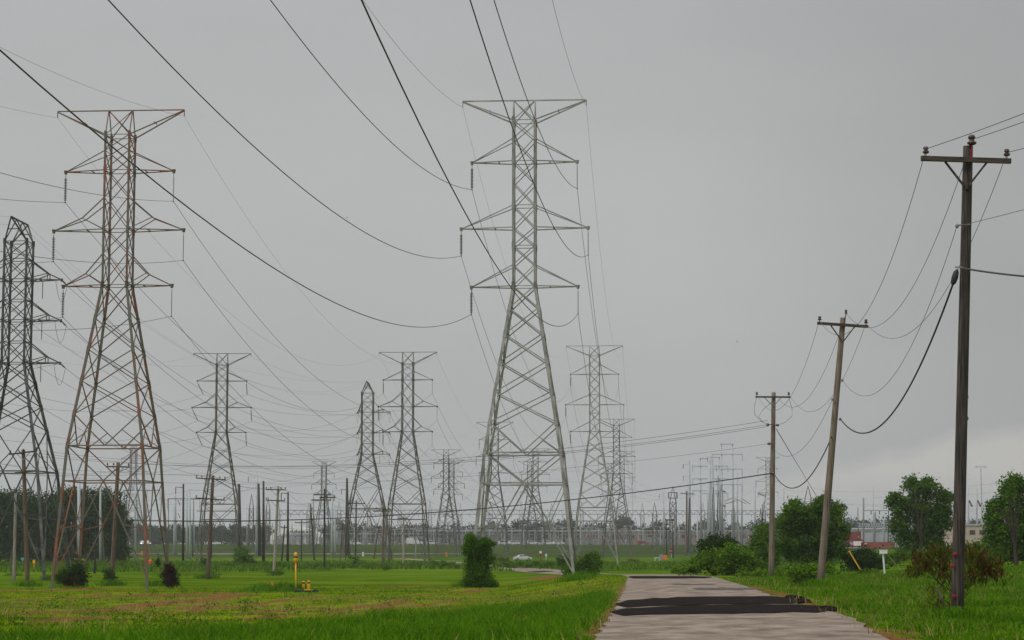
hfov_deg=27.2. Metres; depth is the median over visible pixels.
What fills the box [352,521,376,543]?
distant tree
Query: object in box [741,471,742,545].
steel pole
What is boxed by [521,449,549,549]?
transmission tower
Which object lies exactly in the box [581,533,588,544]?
breaker
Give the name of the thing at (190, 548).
steel pole
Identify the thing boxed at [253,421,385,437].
power line
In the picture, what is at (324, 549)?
utility pole
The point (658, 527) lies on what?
distant tree
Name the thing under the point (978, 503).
steel pole
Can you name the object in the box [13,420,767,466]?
power line
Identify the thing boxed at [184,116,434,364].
power line
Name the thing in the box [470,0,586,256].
power line
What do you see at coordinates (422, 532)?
bus support
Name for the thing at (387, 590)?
mown grass
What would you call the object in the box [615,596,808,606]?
asphalt patch
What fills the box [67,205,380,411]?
power line
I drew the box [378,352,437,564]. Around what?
transmission tower
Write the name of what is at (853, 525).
distant tree
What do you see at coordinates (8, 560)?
brush
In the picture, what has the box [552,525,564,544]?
bus support
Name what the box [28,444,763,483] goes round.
power line
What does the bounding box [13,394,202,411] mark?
power line
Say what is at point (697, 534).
steel pole
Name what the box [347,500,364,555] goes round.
utility pole
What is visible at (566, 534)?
bus pipe
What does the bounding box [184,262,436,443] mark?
power line
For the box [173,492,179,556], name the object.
steel pole
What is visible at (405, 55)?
power line
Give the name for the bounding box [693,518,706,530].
distant tree
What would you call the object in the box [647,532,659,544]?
transformer
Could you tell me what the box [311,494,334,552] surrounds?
pole structure
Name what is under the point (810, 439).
power line
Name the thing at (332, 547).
steel pole
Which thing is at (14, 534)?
guy wire
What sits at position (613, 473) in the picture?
transmission tower
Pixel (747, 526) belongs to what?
distant tree
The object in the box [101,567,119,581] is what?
shrub
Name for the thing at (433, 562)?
weed clump
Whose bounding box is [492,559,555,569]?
rank weeds
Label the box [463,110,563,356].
power line
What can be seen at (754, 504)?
steel pole
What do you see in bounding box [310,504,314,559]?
utility pole
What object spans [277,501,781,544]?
substation gantry
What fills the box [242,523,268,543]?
distant tree
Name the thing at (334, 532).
steel pole
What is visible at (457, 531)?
distant tree
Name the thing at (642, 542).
parked car
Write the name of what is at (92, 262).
power line
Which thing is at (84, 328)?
power line
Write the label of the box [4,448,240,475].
power line
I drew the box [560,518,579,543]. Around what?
distant tree
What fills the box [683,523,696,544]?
bus support
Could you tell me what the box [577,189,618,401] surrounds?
power line
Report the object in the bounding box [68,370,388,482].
power line
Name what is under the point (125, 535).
woodland tree
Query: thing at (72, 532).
woodland tree
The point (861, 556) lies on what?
hedge
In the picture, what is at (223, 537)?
distant tree
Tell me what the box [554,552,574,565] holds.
shrub
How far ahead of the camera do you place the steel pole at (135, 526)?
452.72 m
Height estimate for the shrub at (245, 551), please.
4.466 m
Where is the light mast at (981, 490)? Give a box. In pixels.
[974,466,986,523]
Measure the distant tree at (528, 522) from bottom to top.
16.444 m
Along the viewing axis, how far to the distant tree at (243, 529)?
1305.21 m
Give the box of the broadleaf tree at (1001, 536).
[978,469,1023,565]
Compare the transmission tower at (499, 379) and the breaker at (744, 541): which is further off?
the breaker at (744, 541)
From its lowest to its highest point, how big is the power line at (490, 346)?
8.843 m
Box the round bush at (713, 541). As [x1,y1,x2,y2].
[691,479,740,555]
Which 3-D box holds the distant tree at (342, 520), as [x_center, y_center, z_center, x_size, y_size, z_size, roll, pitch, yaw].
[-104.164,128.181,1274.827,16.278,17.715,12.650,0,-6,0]
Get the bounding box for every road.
[131,553,460,554]
[392,558,888,639]
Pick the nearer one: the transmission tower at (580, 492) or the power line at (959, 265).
the power line at (959, 265)
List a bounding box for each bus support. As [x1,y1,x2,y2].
[319,524,328,543]
[362,528,372,544]
[364,523,377,543]
[399,525,412,544]
[416,524,428,544]
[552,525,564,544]
[556,528,567,544]
[584,525,597,544]
[635,529,646,544]
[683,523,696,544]
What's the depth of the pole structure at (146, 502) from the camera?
637.72 m
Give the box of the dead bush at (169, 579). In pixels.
[160,561,181,587]
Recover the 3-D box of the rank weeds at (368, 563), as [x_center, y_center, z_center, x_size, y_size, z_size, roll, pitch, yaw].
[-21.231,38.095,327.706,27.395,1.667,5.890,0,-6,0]
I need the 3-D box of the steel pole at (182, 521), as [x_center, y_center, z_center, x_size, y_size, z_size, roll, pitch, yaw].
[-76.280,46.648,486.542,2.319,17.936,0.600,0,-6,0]
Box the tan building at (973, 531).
[938,524,989,546]
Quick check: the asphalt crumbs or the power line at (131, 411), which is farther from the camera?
the power line at (131, 411)
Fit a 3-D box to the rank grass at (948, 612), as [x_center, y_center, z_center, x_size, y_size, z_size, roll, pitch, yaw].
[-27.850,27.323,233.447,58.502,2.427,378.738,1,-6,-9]
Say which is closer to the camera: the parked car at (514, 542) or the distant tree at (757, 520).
the parked car at (514, 542)
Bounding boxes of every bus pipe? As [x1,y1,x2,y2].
[297,538,635,538]
[373,529,521,529]
[425,534,718,534]
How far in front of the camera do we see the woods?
1371.60 m
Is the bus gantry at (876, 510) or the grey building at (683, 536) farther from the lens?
the grey building at (683, 536)
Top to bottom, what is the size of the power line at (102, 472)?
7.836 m
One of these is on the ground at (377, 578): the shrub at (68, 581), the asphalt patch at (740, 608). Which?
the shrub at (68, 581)
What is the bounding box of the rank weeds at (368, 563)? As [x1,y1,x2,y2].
[289,561,461,568]
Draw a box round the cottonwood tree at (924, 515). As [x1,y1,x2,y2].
[882,472,953,553]
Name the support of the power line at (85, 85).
attached to the transmission tower at (132, 285)
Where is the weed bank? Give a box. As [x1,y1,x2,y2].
[735,561,878,576]
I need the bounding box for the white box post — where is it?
[879,550,887,573]
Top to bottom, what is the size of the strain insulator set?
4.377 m
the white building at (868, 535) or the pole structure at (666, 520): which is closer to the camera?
the pole structure at (666, 520)
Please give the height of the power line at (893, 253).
2.541 m
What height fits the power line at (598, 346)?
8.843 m
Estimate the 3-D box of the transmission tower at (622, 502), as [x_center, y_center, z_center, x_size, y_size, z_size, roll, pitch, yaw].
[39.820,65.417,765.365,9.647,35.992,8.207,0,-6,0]
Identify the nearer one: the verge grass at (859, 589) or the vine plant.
the verge grass at (859, 589)
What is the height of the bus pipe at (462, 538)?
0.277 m
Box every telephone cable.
[3,473,771,520]
[774,436,831,488]
[840,285,952,433]
[961,267,1023,276]
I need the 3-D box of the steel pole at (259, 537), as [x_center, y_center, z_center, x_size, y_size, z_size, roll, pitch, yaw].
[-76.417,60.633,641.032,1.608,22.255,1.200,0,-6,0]
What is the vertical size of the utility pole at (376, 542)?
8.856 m
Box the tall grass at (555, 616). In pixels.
[0,587,621,639]
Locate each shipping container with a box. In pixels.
[842,539,862,546]
[849,532,860,538]
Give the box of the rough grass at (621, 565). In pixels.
[0,553,1020,571]
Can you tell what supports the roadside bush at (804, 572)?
on the ground at (377, 578)
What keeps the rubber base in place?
on the ground at (377, 578)
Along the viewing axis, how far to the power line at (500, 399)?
200.07 m
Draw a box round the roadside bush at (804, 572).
[780,560,817,584]
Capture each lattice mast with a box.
[248,494,253,550]
[265,498,269,550]
[309,507,314,549]
[652,503,657,550]
[668,488,677,550]
[804,486,812,539]
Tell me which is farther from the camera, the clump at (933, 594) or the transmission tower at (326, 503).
the transmission tower at (326, 503)
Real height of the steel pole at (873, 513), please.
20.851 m
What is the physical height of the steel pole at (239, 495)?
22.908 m
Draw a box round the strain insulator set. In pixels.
[725,492,764,503]
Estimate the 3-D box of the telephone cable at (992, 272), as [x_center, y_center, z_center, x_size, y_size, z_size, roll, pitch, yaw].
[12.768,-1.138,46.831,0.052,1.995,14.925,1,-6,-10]
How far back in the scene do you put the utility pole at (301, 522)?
484.99 m
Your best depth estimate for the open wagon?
686.12 m
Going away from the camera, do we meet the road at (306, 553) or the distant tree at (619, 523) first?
the road at (306, 553)
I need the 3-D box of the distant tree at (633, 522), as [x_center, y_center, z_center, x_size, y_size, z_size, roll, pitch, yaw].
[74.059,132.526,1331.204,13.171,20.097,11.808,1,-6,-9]
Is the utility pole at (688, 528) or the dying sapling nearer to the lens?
the dying sapling
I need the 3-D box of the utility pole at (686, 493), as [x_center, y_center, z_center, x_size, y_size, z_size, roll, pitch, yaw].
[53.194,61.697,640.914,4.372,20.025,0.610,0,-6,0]
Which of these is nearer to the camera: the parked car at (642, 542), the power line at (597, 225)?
the power line at (597, 225)
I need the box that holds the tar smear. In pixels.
[693,587,759,589]
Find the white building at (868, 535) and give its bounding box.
[845,528,912,547]
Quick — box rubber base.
[293,589,318,592]
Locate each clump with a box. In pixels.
[228,576,332,591]
[266,566,284,575]
[344,554,359,559]
[380,563,392,570]
[427,558,443,566]
[440,560,455,566]
[494,556,510,561]
[921,581,967,611]
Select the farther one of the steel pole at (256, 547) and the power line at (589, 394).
the steel pole at (256, 547)
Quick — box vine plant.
[155,556,161,566]
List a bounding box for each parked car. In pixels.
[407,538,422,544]
[508,541,519,544]
[513,555,531,560]
[638,541,648,544]
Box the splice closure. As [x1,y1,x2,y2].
[951,269,958,284]
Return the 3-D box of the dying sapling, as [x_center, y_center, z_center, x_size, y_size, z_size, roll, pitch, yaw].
[12.465,7.297,59.526,3.080,2.260,1.648,0,-6,0]
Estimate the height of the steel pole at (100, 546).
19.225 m
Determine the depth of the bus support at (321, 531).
952.94 m
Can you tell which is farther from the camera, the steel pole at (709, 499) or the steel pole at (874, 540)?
the steel pole at (709, 499)
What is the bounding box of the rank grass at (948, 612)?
[4,560,998,619]
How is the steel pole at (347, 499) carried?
on the ground at (377, 578)
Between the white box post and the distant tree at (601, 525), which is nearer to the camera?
the white box post
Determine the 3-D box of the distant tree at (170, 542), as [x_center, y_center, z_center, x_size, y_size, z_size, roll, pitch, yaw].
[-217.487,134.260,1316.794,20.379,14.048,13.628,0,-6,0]
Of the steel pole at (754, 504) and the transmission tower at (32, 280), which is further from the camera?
the steel pole at (754, 504)
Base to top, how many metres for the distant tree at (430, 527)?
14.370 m
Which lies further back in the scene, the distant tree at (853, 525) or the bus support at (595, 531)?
the distant tree at (853, 525)
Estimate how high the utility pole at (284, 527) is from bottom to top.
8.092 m
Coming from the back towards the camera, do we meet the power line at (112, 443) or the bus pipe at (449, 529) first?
the bus pipe at (449, 529)
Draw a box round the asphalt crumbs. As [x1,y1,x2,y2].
[785,595,836,611]
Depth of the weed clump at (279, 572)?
247.84 m
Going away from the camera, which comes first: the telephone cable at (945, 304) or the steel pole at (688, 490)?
the telephone cable at (945, 304)
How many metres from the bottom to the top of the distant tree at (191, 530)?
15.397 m
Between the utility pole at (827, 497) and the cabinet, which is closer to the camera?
the utility pole at (827, 497)
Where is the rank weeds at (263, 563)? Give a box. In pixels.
[133,561,292,568]
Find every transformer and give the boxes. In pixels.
[410,530,422,544]
[584,530,596,544]
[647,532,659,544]
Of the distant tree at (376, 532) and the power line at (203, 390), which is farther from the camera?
the distant tree at (376, 532)
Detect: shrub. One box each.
[54,560,91,587]
[62,577,78,587]
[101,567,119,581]
[230,545,256,566]
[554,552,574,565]
[559,548,605,577]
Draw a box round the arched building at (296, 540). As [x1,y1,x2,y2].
[270,527,322,543]
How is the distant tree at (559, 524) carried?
on the ground at (377, 578)
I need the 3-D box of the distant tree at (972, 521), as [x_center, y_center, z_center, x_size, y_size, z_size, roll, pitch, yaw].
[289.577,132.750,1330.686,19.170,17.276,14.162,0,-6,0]
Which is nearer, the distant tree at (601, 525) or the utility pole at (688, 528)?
the utility pole at (688, 528)
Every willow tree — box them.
[746,504,783,567]
[766,491,853,565]
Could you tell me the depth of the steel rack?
731.50 m
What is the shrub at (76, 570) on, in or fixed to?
on the ground at (377, 578)
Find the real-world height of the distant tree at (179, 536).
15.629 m
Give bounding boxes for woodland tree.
[0,486,28,560]
[0,489,16,561]
[5,485,38,559]
[18,494,54,561]
[33,490,65,561]
[50,484,94,560]
[50,486,76,561]
[75,485,102,561]
[84,485,114,560]
[97,490,132,561]
[103,504,133,561]
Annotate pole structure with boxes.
[124,490,158,551]
[167,498,194,556]
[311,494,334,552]
[665,519,674,557]
[692,457,727,541]
[712,444,742,540]
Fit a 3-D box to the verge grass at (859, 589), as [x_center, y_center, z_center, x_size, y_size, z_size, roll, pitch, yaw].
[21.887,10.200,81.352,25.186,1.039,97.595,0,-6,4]
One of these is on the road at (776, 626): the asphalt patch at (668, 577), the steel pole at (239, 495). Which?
the asphalt patch at (668, 577)
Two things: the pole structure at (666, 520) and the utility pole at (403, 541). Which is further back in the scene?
the pole structure at (666, 520)
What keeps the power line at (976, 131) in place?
attached to the utility pole at (968, 160)
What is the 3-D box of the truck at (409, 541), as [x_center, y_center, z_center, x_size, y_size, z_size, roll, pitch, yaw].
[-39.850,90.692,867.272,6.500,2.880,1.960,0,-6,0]
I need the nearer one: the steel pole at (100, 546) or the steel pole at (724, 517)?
the steel pole at (100, 546)
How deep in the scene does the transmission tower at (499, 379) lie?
168.43 m
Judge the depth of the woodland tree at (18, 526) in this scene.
465.51 m
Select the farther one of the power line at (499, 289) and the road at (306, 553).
the road at (306, 553)
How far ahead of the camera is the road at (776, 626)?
48.02 m
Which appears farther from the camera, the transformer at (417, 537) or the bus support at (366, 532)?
the transformer at (417, 537)
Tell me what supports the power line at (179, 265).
attached to the transmission tower at (132, 285)
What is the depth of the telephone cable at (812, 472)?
102.25 m
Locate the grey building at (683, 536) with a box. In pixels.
[677,531,756,543]
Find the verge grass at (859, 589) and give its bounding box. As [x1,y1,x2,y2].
[720,564,1023,639]
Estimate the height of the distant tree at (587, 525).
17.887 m
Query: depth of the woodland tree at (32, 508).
451.77 m
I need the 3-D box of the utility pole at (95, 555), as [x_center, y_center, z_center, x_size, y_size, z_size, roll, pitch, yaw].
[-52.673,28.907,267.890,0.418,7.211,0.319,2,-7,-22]
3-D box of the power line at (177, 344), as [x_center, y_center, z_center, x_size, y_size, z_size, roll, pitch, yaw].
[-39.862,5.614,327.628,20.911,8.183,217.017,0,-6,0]
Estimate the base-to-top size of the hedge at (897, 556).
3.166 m
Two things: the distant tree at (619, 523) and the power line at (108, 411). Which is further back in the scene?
the distant tree at (619, 523)
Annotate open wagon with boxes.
[861,542,894,547]
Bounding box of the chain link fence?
[281,540,698,544]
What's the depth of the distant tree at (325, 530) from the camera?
1325.70 m
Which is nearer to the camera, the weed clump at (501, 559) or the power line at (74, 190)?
the power line at (74, 190)
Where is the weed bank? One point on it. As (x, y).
(829, 569)
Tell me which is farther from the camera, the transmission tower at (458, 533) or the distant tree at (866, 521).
the distant tree at (866, 521)
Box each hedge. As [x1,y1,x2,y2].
[839,543,888,571]
[879,538,989,566]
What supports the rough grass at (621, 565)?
on the ground at (377, 578)
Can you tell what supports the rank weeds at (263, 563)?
on the ground at (377, 578)
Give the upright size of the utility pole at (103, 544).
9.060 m
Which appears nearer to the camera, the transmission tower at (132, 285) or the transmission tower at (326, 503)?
the transmission tower at (132, 285)
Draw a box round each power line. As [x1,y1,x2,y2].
[0,47,181,115]
[0,49,470,326]
[0,251,182,263]
[0,382,354,482]
[2,173,154,200]
[4,423,245,443]
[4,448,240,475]
[6,305,356,430]
[6,464,200,475]
[7,388,246,411]
[12,349,355,455]
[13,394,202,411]
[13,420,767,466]
[14,219,344,391]
[17,316,170,330]
[17,446,200,475]
[25,426,768,468]
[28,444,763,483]
[29,226,358,393]
[40,425,762,466]
[57,266,376,444]
[60,121,370,365]
[65,471,252,475]
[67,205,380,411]
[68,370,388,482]
[70,288,388,430]
[71,330,386,455]
[95,349,381,475]
[108,0,458,258]
[172,317,418,475]
[175,204,428,410]
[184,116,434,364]
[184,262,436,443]
[207,423,353,437]
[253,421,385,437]
[270,0,471,189]
[361,0,577,326]
[364,2,459,105]
[461,257,565,438]
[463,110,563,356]
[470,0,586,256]
[471,315,569,471]
[472,191,570,401]
[494,0,574,187]
[552,0,585,104]
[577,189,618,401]
[578,315,617,471]
[586,106,622,355]
[588,255,623,438]
[757,326,817,410]
[769,401,831,455]
[775,317,844,406]
[791,324,865,411]
[819,154,924,334]
[842,228,956,395]
[846,167,962,327]
[868,156,1005,338]
[927,113,1023,148]
[959,209,1023,225]
[974,122,1022,138]
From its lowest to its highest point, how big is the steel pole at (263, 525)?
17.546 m
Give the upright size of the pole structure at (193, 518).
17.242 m
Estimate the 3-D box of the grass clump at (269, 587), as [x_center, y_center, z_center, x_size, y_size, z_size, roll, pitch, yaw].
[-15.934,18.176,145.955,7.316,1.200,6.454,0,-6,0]
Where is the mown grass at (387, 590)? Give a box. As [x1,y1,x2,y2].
[0,574,626,630]
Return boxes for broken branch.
[936,587,949,621]
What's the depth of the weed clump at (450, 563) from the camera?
317.45 m
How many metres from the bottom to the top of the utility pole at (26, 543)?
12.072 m
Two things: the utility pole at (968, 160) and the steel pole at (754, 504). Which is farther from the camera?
the steel pole at (754, 504)
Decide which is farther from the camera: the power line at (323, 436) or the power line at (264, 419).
the power line at (323, 436)
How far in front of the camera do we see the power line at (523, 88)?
96.84 m
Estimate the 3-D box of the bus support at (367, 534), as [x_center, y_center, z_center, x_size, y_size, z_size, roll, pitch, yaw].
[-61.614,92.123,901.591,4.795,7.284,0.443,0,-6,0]
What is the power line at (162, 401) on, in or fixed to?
attached to the transmission tower at (361, 454)
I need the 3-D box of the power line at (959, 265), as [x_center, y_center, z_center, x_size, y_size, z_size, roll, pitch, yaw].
[14.002,-1.099,72.820,0.017,2.556,37.088,0,-6,4]
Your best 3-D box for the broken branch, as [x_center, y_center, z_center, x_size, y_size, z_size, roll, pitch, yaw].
[10.068,6.673,49.548,0.327,0.746,7.056,-1,-6,12]
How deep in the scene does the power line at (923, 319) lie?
61.38 m
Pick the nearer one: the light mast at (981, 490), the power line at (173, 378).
the power line at (173, 378)
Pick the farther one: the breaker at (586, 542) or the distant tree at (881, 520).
the distant tree at (881, 520)
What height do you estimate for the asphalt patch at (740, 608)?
0.120 m
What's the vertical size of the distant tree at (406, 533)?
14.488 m
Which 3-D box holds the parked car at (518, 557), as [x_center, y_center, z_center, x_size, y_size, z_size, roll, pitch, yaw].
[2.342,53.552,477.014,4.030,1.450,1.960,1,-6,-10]
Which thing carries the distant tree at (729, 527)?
on the ground at (377, 578)
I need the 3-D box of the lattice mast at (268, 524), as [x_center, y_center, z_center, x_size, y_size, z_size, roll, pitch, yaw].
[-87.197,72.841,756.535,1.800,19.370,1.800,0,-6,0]
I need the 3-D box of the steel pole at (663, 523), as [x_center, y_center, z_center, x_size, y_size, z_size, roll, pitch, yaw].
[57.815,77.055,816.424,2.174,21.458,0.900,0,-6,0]
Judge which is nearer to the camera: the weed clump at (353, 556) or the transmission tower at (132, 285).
the transmission tower at (132, 285)
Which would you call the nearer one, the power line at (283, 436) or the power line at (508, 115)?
the power line at (508, 115)
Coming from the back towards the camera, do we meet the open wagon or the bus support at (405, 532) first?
the bus support at (405, 532)
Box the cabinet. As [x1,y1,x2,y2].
[659,554,666,560]
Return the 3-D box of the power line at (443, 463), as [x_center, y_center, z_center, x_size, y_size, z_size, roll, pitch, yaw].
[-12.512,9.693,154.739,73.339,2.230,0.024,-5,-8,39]
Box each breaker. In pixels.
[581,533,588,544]
[591,535,598,544]
[674,533,680,544]
[739,533,746,544]
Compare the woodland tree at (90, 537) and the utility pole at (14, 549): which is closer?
the utility pole at (14, 549)
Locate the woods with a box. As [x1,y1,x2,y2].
[29,522,936,543]
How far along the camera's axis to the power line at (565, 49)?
127.55 m
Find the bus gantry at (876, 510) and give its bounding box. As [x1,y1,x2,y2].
[864,510,890,514]
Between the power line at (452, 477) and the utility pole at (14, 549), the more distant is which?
the utility pole at (14, 549)
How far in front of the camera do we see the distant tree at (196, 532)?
1246.82 m
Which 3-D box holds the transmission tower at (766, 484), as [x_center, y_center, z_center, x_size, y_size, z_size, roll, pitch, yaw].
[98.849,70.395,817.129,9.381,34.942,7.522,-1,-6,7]
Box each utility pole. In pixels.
[9,447,36,581]
[12,493,16,580]
[93,520,97,572]
[101,517,104,561]
[106,462,129,581]
[195,475,225,578]
[266,486,285,575]
[280,525,287,561]
[295,520,308,560]
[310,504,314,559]
[319,489,335,567]
[338,523,344,553]
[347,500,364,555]
[373,506,391,562]
[373,526,381,558]
[398,516,406,562]
[680,491,693,555]
[687,497,689,552]
[754,392,791,575]
[817,309,867,580]
[921,134,1010,608]
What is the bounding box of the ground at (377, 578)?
[0,544,1023,639]
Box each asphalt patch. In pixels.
[609,604,838,614]
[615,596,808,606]
[629,576,709,577]
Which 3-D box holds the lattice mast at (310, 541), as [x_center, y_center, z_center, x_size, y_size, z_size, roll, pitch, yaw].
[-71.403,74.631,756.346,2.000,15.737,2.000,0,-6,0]
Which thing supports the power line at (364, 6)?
attached to the transmission tower at (499, 379)
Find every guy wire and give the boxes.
[8,482,20,585]
[777,430,860,569]
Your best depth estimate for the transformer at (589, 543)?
967.72 m
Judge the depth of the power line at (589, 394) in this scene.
196.06 m
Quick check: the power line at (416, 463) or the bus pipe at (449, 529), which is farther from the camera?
the bus pipe at (449, 529)
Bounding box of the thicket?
[669,541,782,575]
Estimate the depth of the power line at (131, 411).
286.98 m
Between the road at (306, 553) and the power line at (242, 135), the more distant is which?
the road at (306, 553)
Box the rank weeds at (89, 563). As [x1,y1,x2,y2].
[0,561,128,567]
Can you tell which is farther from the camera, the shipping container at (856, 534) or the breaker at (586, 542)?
the breaker at (586, 542)
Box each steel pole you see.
[77,478,80,553]
[99,469,101,561]
[134,478,135,561]
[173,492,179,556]
[175,484,183,560]
[186,493,188,558]
[189,489,205,559]
[193,506,194,552]
[237,484,241,551]
[248,471,257,556]
[258,483,261,555]
[262,481,264,561]
[281,492,288,561]
[326,488,333,557]
[334,505,335,557]
[341,478,349,553]
[660,492,664,546]
[675,493,676,546]
[683,461,691,551]
[696,512,697,554]
[707,457,710,537]
[711,460,714,535]
[716,476,725,536]
[724,495,724,538]
[737,473,738,546]
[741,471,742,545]
[754,481,755,531]
[863,498,864,548]
[873,486,873,539]
[873,512,875,541]
[883,504,884,541]
[967,488,972,523]
[976,488,980,523]
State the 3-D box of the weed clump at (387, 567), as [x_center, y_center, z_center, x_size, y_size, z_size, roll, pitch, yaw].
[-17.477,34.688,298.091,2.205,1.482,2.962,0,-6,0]
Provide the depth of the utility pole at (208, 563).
223.88 m
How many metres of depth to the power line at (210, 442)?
212.90 m
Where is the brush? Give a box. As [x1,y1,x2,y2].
[4,558,155,562]
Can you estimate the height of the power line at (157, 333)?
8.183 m
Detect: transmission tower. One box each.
[0,216,70,580]
[50,109,185,589]
[120,444,147,548]
[191,353,251,564]
[311,461,335,552]
[340,381,392,560]
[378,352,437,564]
[431,449,460,556]
[438,460,464,553]
[459,99,589,586]
[476,422,513,557]
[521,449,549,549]
[521,461,540,544]
[565,345,623,562]
[598,419,634,557]
[598,463,621,547]
[609,451,634,549]
[756,457,778,534]
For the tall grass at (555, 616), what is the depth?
40.93 m
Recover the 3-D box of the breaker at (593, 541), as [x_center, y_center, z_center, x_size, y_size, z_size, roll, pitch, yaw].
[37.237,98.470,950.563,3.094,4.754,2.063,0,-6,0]
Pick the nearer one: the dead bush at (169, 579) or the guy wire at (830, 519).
the guy wire at (830, 519)
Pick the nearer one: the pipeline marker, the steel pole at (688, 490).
the pipeline marker
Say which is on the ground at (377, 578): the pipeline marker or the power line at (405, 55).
the pipeline marker
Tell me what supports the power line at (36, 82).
attached to the transmission tower at (499, 379)
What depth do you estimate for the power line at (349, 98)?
99.15 m
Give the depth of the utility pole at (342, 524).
566.28 m
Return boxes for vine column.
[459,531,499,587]
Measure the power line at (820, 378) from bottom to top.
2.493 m
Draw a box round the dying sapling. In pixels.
[899,540,1012,598]
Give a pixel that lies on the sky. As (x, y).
(755, 167)
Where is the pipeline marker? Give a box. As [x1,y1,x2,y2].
[293,552,297,587]
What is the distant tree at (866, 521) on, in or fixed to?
on the ground at (377, 578)
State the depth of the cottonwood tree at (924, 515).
203.21 m
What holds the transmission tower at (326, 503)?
on the ground at (377, 578)
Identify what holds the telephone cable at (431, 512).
attached to the utility pole at (773, 396)
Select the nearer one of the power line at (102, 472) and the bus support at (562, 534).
the power line at (102, 472)
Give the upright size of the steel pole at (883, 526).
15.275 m
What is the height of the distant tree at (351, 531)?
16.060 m
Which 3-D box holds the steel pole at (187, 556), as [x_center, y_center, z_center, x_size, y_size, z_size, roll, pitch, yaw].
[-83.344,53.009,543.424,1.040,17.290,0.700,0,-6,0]
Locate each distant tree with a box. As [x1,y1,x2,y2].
[129,521,153,541]
[139,523,164,542]
[153,525,177,543]
[167,523,188,543]
[184,521,200,543]
[188,524,207,543]
[202,520,221,543]
[212,523,226,543]
[219,522,244,543]
[231,525,249,543]
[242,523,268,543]
[318,524,330,537]
[327,519,351,539]
[350,522,358,540]
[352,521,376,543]
[369,524,381,543]
[389,525,400,543]
[395,523,416,541]
[416,523,434,540]
[430,523,450,542]
[449,521,464,543]
[463,524,487,537]
[485,520,499,536]
[507,519,528,536]
[518,519,537,536]
[528,517,547,543]
[543,520,560,536]
[552,518,566,542]
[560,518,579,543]
[579,522,597,530]
[593,522,607,530]
[612,511,634,529]
[627,515,637,528]
[636,521,651,530]
[647,520,662,530]
[657,518,673,543]
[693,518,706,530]
[715,518,727,529]
[725,522,740,530]
[743,520,753,530]
[750,516,766,530]
[845,517,859,527]
[855,519,872,527]
[870,516,885,527]
[966,519,980,523]
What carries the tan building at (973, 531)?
on the ground at (377, 578)
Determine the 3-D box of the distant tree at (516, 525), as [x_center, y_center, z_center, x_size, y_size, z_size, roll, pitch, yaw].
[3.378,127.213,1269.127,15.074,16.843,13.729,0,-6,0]
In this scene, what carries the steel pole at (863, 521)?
on the ground at (377, 578)
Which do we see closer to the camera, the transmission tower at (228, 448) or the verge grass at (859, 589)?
the verge grass at (859, 589)
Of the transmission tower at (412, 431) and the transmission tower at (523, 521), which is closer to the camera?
the transmission tower at (412, 431)
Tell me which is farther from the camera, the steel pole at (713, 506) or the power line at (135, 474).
the steel pole at (713, 506)
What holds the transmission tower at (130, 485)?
on the ground at (377, 578)
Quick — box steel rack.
[858,523,889,528]
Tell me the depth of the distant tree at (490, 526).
1283.27 m
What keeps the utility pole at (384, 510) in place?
on the ground at (377, 578)
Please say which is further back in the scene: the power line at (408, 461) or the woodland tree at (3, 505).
the woodland tree at (3, 505)
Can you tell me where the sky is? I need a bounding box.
[0,0,1023,543]
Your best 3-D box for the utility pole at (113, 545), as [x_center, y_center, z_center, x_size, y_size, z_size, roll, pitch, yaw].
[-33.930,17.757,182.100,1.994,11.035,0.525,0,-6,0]
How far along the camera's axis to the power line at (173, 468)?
293.39 m
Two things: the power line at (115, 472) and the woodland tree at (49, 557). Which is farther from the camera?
the woodland tree at (49, 557)

